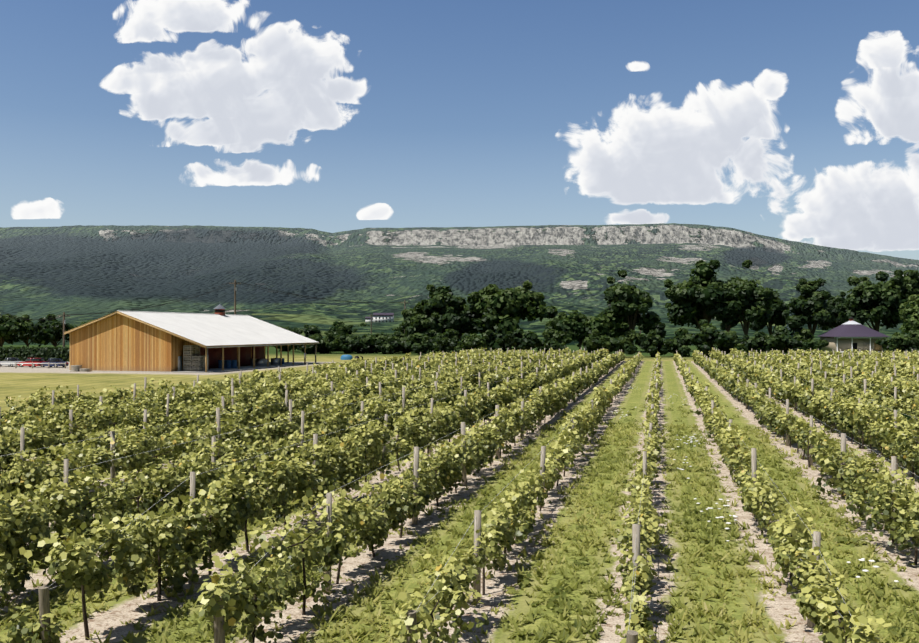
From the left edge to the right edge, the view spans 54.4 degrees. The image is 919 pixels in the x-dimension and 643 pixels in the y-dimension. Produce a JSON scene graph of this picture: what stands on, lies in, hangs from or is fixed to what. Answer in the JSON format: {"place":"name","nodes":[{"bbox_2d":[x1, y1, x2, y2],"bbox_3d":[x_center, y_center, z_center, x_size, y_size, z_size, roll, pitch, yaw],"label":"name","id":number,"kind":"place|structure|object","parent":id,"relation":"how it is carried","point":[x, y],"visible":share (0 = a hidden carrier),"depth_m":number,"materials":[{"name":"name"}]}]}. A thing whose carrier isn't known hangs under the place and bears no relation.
{"place":"outdoors","nodes":[
{"label":"outdoors","id":0,"kind":"place"},
{"bbox_2d":[64,304,319,372],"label":"barn","id":1,"kind":"structure","parent":0,"point":[130,341],"depth_m":128.17,"materials":[{"name":"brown wood"}]},
{"bbox_2d":[183,345,208,370],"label":"harvest bins","id":2,"kind":"object","parent":1,"relation":"on","point":[193,360],"visible":0.98,"depth_m":126.12,"materials":[{"name":"brown wood"}]},
{"bbox_2d":[218,358,283,368],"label":"blue drums","id":3,"kind":"object","parent":1,"relation":"on","point":[229,364],"visible":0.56,"depth_m":135.49,"materials":[{"name":"blue plastic"}]},
{"bbox_2d":[250,358,279,365],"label":"ibc totes","id":4,"kind":"object","parent":1,"relation":"in","point":[263,362],"visible":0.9,"depth_m":145.05,"materials":[{"name":"white plastic"}]},
{"bbox_2d":[0,223,918,344],"bbox_3d":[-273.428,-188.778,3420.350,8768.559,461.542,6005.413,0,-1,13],"label":"mountain ridge","id":5,"kind":"structure","parent":0,"point":[75,269],"depth_m":2525.64,"materials":[{"name":"green plant"}]},
{"bbox_2d":[365,313,393,322],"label":"distant building","id":6,"kind":"structure","parent":5,"relation":"on","point":[382,318],"depth_m":897.38,"materials":[{"name":"white paint"}]},
{"bbox_2d":[0,345,918,642],"bbox_3d":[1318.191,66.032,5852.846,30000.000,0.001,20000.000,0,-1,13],"label":"ground","id":7,"kind":"structure","parent":0,"point":[22,381],"depth_m":23.96,"materials":[{"name":"beige soil"}]},
{"bbox_2d":[0,358,23,366],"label":"silver car","id":8,"kind":"object","parent":7,"relation":"on","point":[10,360],"visible":0.6,"depth_m":143.98,"materials":[{"name":"grey paint"}]},
{"bbox_2d":[0,313,30,346],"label":"tree","id":9,"kind":"object","parent":7,"relation":"on","point":[10,327],"visible":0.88,"depth_m":216.98,"materials":[{"name":"green plant"}]},
{"bbox_2d":[4,314,56,346],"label":"broad tree","id":10,"kind":"object","parent":7,"relation":"on","point":[25,337],"visible":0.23,"depth_m":230.44,"materials":[{"name":"green plant"}]},
{"bbox_2d":[17,358,45,366],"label":"car","id":11,"kind":"object","parent":7,"relation":"on","point":[34,360],"visible":0.6,"depth_m":141.74,"materials":[{"name":"red paint"}]},
{"bbox_2d":[0,362,65,368],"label":"parking rail","id":12,"kind":"object","parent":7,"relation":"on","point":[32,363],"visible":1,"depth_m":137.55,"materials":[{"name":"white paint"}]},
{"bbox_2d":[0,346,69,361],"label":"hedge","id":13,"kind":"object","parent":7,"relation":"on","point":[24,353],"visible":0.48,"depth_m":168.79,"materials":[{"name":"green plant"}]},
{"bbox_2d":[31,317,73,346],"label":"tree","id":14,"kind":"object","parent":7,"relation":"on","point":[50,331],"visible":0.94,"depth_m":221.87,"materials":[{"name":"green plant"}]},
{"bbox_2d":[40,358,68,367],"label":"blue sedan car","id":15,"kind":"object","parent":7,"relation":"on","point":[55,360],"visible":0.83,"depth_m":140.87,"materials":[{"name":"blue paint"}]},
{"bbox_2d":[67,320,92,328],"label":"tree","id":16,"kind":"object","parent":7,"relation":"on","point":[82,323],"visible":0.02,"depth_m":258.45,"materials":[{"name":"green plant"}]},
{"bbox_2d":[272,345,297,350],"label":"tree","id":17,"kind":"object","parent":7,"relation":"on","point":[284,347],"visible":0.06,"depth_m":250.02,"materials":[{"name":"green plant"}]},
{"bbox_2d":[278,326,301,334],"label":"broad tree","id":18,"kind":"object","parent":7,"relation":"on","point":[291,329],"visible":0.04,"depth_m":421.95,"materials":[{"name":"green plant"}]},
{"bbox_2d":[289,345,300,349],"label":"tree","id":19,"kind":"object","parent":7,"relation":"on","point":[291,346],"visible":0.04,"depth_m":238.42,"materials":[{"name":"green plant"}]},
{"bbox_2d":[292,324,322,337],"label":"tree","id":20,"kind":"object","parent":7,"relation":"on","point":[308,331],"visible":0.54,"depth_m":349.98,"materials":[{"name":"green plant"}]},
{"bbox_2d":[297,337,324,353],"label":"tree","id":21,"kind":"object","parent":7,"relation":"on","point":[310,348],"visible":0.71,"depth_m":221.33,"materials":[{"name":"green plant"}]},
{"bbox_2d":[315,332,339,353],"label":"tree","id":22,"kind":"object","parent":7,"relation":"on","point":[329,346],"visible":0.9,"depth_m":224.88,"materials":[{"name":"green plant"}]},
{"bbox_2d":[38,585,637,642],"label":"vineyard end posts","id":23,"kind":"object","parent":7,"relation":"on","point":[219,631],"visible":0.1,"depth_m":14.88,"materials":[{"name":"grey wood"}]},
{"bbox_2d":[327,331,351,351],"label":"tree","id":24,"kind":"object","parent":7,"relation":"on","point":[335,333],"visible":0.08,"depth_m":250.19,"materials":[{"name":"green plant"}]},
{"bbox_2d":[324,320,357,334],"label":"broad tree","id":25,"kind":"object","parent":7,"relation":"on","point":[340,326],"visible":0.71,"depth_m":518.92,"materials":[{"name":"green plant"}]},
{"bbox_2d":[334,335,363,353],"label":"tree","id":26,"kind":"object","parent":7,"relation":"on","point":[345,344],"visible":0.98,"depth_m":223.44,"materials":[{"name":"green plant"}]},
{"bbox_2d":[58,280,641,346],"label":"utility poles","id":27,"kind":"object","parent":7,"relation":"on","point":[235,290],"visible":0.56,"depth_m":179.06,"materials":[{"name":"brown wood"}]},
{"bbox_2d":[0,282,412,319],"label":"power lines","id":28,"kind":"object","parent":27,"relation":"on","point":[193,297],"visible":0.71,"depth_m":176.97,"materials":[{"name":"black metal"}]},
{"bbox_2d":[341,355,362,359],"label":"tarped equipment","id":29,"kind":"object","parent":7,"relation":"on","point":[346,357],"visible":0.9,"depth_m":177.99,"materials":[{"name":"blue plastic"}]},
{"bbox_2d":[356,322,370,326],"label":"broad tree","id":30,"kind":"object","parent":7,"relation":"on","point":[362,324],"visible":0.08,"depth_m":760.27,"materials":[{"name":"green plant"}]},
{"bbox_2d":[351,335,381,353],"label":"tree","id":31,"kind":"object","parent":7,"relation":"on","point":[368,347],"visible":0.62,"depth_m":227.23,"materials":[{"name":"green plant"}]},
{"bbox_2d":[365,332,388,351],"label":"broad tree","id":32,"kind":"object","parent":7,"relation":"on","point":[379,334],"visible":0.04,"depth_m":244.75,"materials":[{"name":"green plant"}]},
{"bbox_2d":[371,335,403,353],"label":"tree","id":33,"kind":"object","parent":7,"relation":"on","point":[388,345],"visible":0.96,"depth_m":223.00,"materials":[{"name":"green plant"}]},
{"bbox_2d":[385,334,407,352],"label":"tree","id":34,"kind":"object","parent":7,"relation":"on","point":[391,335],"visible":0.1,"depth_m":236.24,"materials":[{"name":"green plant"}]},
{"bbox_2d":[392,324,401,330],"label":"broad tree","id":35,"kind":"object","parent":7,"relation":"on","point":[396,329],"visible":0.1,"depth_m":636.54,"materials":[{"name":"green plant"}]},
{"bbox_2d":[393,331,413,352],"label":"tree","id":36,"kind":"object","parent":7,"relation":"on","point":[403,338],"visible":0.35,"depth_m":229.13,"materials":[{"name":"green plant"}]},
{"bbox_2d":[404,333,433,354],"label":"tree","id":37,"kind":"object","parent":7,"relation":"on","point":[417,344],"visible":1,"depth_m":212.84,"materials":[{"name":"green plant"}]},
{"bbox_2d":[401,303,443,336],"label":"tree","id":38,"kind":"object","parent":7,"relation":"on","point":[417,318],"visible":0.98,"depth_m":228.08,"materials":[{"name":"green plant"}]},
{"bbox_2d":[410,330,444,353],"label":"tree","id":39,"kind":"object","parent":7,"relation":"on","point":[432,333],"visible":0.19,"depth_m":220.73,"materials":[{"name":"green plant"}]},
{"bbox_2d":[418,284,471,334],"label":"tree","id":40,"kind":"object","parent":7,"relation":"on","point":[445,303],"visible":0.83,"depth_m":234.22,"materials":[{"name":"green plant"}]},
{"bbox_2d":[433,329,458,353],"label":"tree","id":41,"kind":"object","parent":7,"relation":"on","point":[442,343],"visible":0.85,"depth_m":202.22,"materials":[{"name":"green plant"}]},
{"bbox_2d":[0,419,918,642],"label":"vine leaves","id":42,"kind":"object","parent":7,"relation":"on","point":[818,597],"visible":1,"depth_m":20.70,"materials":[{"name":"green plant"}]},
{"bbox_2d":[0,347,918,499],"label":"vine leaves","id":43,"kind":"object","parent":7,"relation":"on","point":[897,442],"visible":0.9,"depth_m":49.41,"materials":[{"name":"green plant"}]},
{"bbox_2d":[0,347,918,627],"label":"vineyard posts","id":44,"kind":"object","parent":7,"relation":"on","point":[476,513],"visible":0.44,"depth_m":35.99,"materials":[{"name":"grey wood"}]},
{"bbox_2d":[3,350,918,630],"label":"trellis wires","id":45,"kind":"object","parent":44,"relation":"attached to","point":[473,520],"visible":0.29,"depth_m":23.99,"materials":[{"name":"silver metal"}]},
{"bbox_2d":[0,419,918,642],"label":"grass tufts","id":46,"kind":"object","parent":7,"relation":"on","point":[546,631],"visible":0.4,"depth_m":21.77,"materials":[{"name":"green plant"}]},
{"bbox_2d":[6,402,918,642],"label":"weed clumps","id":47,"kind":"object","parent":7,"relation":"on","point":[522,580],"visible":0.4,"depth_m":24.14,"materials":[{"name":"green plant"}]},
{"bbox_2d":[457,304,474,340],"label":"tall tree","id":48,"kind":"object","parent":7,"relation":"on","point":[465,308],"visible":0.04,"depth_m":251.33,"materials":[{"name":"green plant"}]},
{"bbox_2d":[452,333,483,353],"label":"tree","id":49,"kind":"object","parent":7,"relation":"on","point":[472,341],"visible":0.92,"depth_m":196.49,"materials":[{"name":"green plant"}]},
{"bbox_2d":[467,289,496,350],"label":"tree","id":50,"kind":"object","parent":7,"relation":"on","point":[482,292],"depth_m":261.41,"materials":[{"name":"green plant"}]},
{"bbox_2d":[481,326,511,351],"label":"bush","id":51,"kind":"object","parent":7,"relation":"on","point":[490,338],"visible":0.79,"depth_m":199.39,"materials":[{"name":"green plant"}]},
{"bbox_2d":[466,280,557,350],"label":"broad tree","id":52,"kind":"object","parent":7,"relation":"on","point":[496,307],"visible":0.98,"depth_m":233.56,"materials":[{"name":"green plant"}]},
{"bbox_2d":[502,328,540,351],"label":"bush","id":53,"kind":"object","parent":7,"relation":"on","point":[527,342],"visible":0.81,"depth_m":193.41,"materials":[{"name":"green plant"}]},
{"bbox_2d":[544,316,559,332],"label":"tree","id":54,"kind":"object","parent":7,"relation":"on","point":[547,324],"visible":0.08,"depth_m":255.44,"materials":[{"name":"green plant"}]},
{"bbox_2d":[536,329,571,353],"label":"bush","id":55,"kind":"object","parent":7,"relation":"on","point":[553,340],"visible":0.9,"depth_m":197.22,"materials":[{"name":"green plant"}]},
{"bbox_2d":[547,310,609,349],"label":"broad tree","id":56,"kind":"object","parent":7,"relation":"on","point":[576,326],"visible":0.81,"depth_m":228.45,"materials":[{"name":"green plant"}]},
{"bbox_2d":[582,329,612,352],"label":"bush","id":57,"kind":"object","parent":7,"relation":"on","point":[592,342],"visible":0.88,"depth_m":193.58,"materials":[{"name":"green plant"}]},
{"bbox_2d":[599,311,636,337],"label":"tree","id":58,"kind":"object","parent":7,"relation":"on","point":[615,332],"visible":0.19,"depth_m":246.48,"materials":[{"name":"green plant"}]},
{"bbox_2d":[604,322,646,354],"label":"bush","id":59,"kind":"object","parent":7,"relation":"on","point":[624,343],"visible":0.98,"depth_m":194.01,"materials":[{"name":"green plant"}]},
{"bbox_2d":[600,269,659,344],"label":"tree","id":60,"kind":"object","parent":7,"relation":"on","point":[625,302],"visible":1,"depth_m":236.59,"materials":[{"name":"green plant"}]},
{"bbox_2d":[638,318,665,337],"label":"tall tree","id":61,"kind":"object","parent":7,"relation":"on","point":[659,328],"visible":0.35,"depth_m":296.31,"materials":[{"name":"green plant"}]},
{"bbox_2d":[635,330,671,356],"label":"bush","id":62,"kind":"object","parent":7,"relation":"on","point":[652,343],"visible":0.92,"depth_m":195.09,"materials":[{"name":"green plant"}]},
{"bbox_2d":[661,328,694,356],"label":"bush","id":63,"kind":"object","parent":7,"relation":"on","point":[681,341],"visible":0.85,"depth_m":199.06,"materials":[{"name":"green plant"}]},
{"bbox_2d":[663,260,733,331],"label":"broad tree","id":64,"kind":"object","parent":7,"relation":"on","point":[702,294],"visible":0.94,"depth_m":243.74,"materials":[{"name":"green plant"}]},
{"bbox_2d":[691,319,729,357],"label":"bush","id":65,"kind":"object","parent":7,"relation":"on","point":[706,339],"visible":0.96,"depth_m":192.97,"materials":[{"name":"green plant"}]},
{"bbox_2d":[715,316,742,331],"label":"tall tree","id":66,"kind":"object","parent":7,"relation":"on","point":[724,327],"visible":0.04,"depth_m":270.57,"materials":[{"name":"green plant"}]},
{"bbox_2d":[716,330,747,353],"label":"bush","id":67,"kind":"object","parent":7,"relation":"on","point":[734,342],"visible":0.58,"depth_m":193.30,"materials":[{"name":"green plant"}]},
{"bbox_2d":[718,260,779,334],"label":"tree","id":68,"kind":"object","parent":7,"relation":"on","point":[752,301],"visible":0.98,"depth_m":241.73,"materials":[{"name":"green plant"}]},
{"bbox_2d":[611,385,899,605],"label":"wildflowers","id":69,"kind":"object","parent":7,"relation":"on","point":[848,562],"visible":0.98,"depth_m":25.82,"materials":[{"name":"white"}]},
{"bbox_2d":[742,331,775,354],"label":"bush","id":70,"kind":"object","parent":7,"relation":"on","point":[757,343],"visible":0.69,"depth_m":199.83,"materials":[{"name":"green plant"}]},
{"bbox_2d":[749,298,789,334],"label":"tree","id":71,"kind":"object","parent":7,"relation":"on","point":[779,315],"visible":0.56,"depth_m":279.27,"materials":[{"name":"green plant"}]},
{"bbox_2d":[764,325,802,353],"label":"bush","id":72,"kind":"object","parent":7,"relation":"on","point":[779,341],"visible":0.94,"depth_m":196.95,"materials":[{"name":"green plant"}]},
{"bbox_2d":[785,311,803,338],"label":"tree","id":73,"kind":"object","parent":7,"relation":"on","point":[794,330],"visible":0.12,"depth_m":258.78,"materials":[{"name":"green plant"}]},
{"bbox_2d":[786,328,828,351],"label":"bush","id":74,"kind":"object","parent":7,"relation":"on","point":[808,340],"visible":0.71,"depth_m":194.85,"materials":[{"name":"green plant"}]},
{"bbox_2d":[786,278,835,334],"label":"tree","id":75,"kind":"object","parent":7,"relation":"on","point":[809,305],"visible":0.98,"depth_m":251.18,"materials":[{"name":"green plant"}]},
{"bbox_2d":[818,291,845,329],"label":"tall tree","id":76,"kind":"object","parent":7,"relation":"on","point":[833,303],"visible":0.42,"depth_m":285.14,"materials":[{"name":"green plant"}]},
{"bbox_2d":[837,271,913,331],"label":"broad tree","id":77,"kind":"object","parent":7,"relation":"on","point":[866,299],"visible":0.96,"depth_m":271.31,"materials":[{"name":"green plant"}]},
{"bbox_2d":[875,332,918,352],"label":"bush","id":78,"kind":"object","parent":7,"relation":"on","point":[901,342],"visible":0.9,"depth_m":192.76,"materials":[{"name":"green plant"}]},
{"bbox_2d":[890,269,918,332],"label":"tree","id":79,"kind":"object","parent":7,"relation":"on","point":[911,277],"visible":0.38,"depth_m":279.90,"materials":[{"name":"green plant"}]},
{"bbox_2d":[899,295,918,333],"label":"willow tree","id":80,"kind":"object","parent":7,"relation":"on","point":[909,313],"visible":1,"depth_m":228.31,"materials":[{"name":"green plant"}]},
{"bbox_2d":[908,330,918,348],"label":"tree","id":81,"kind":"object","parent":7,"relation":"on","point":[914,334],"visible":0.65,"depth_m":192.53,"materials":[{"name":"green plant"}]},
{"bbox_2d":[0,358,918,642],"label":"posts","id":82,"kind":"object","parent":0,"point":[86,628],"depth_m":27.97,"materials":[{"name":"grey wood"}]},
{"bbox_2d":[0,0,918,259],"label":"sky","id":83,"kind":"structure","parent":0,"point":[791,120],"materials":[{"name":"blue"}]},
{"bbox_2d":[819,317,889,352],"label":"garden house","id":84,"kind":"structure","parent":0,"point":[850,334],"depth_m":237.23,"materials":[{"name":"purple"}]}
]}

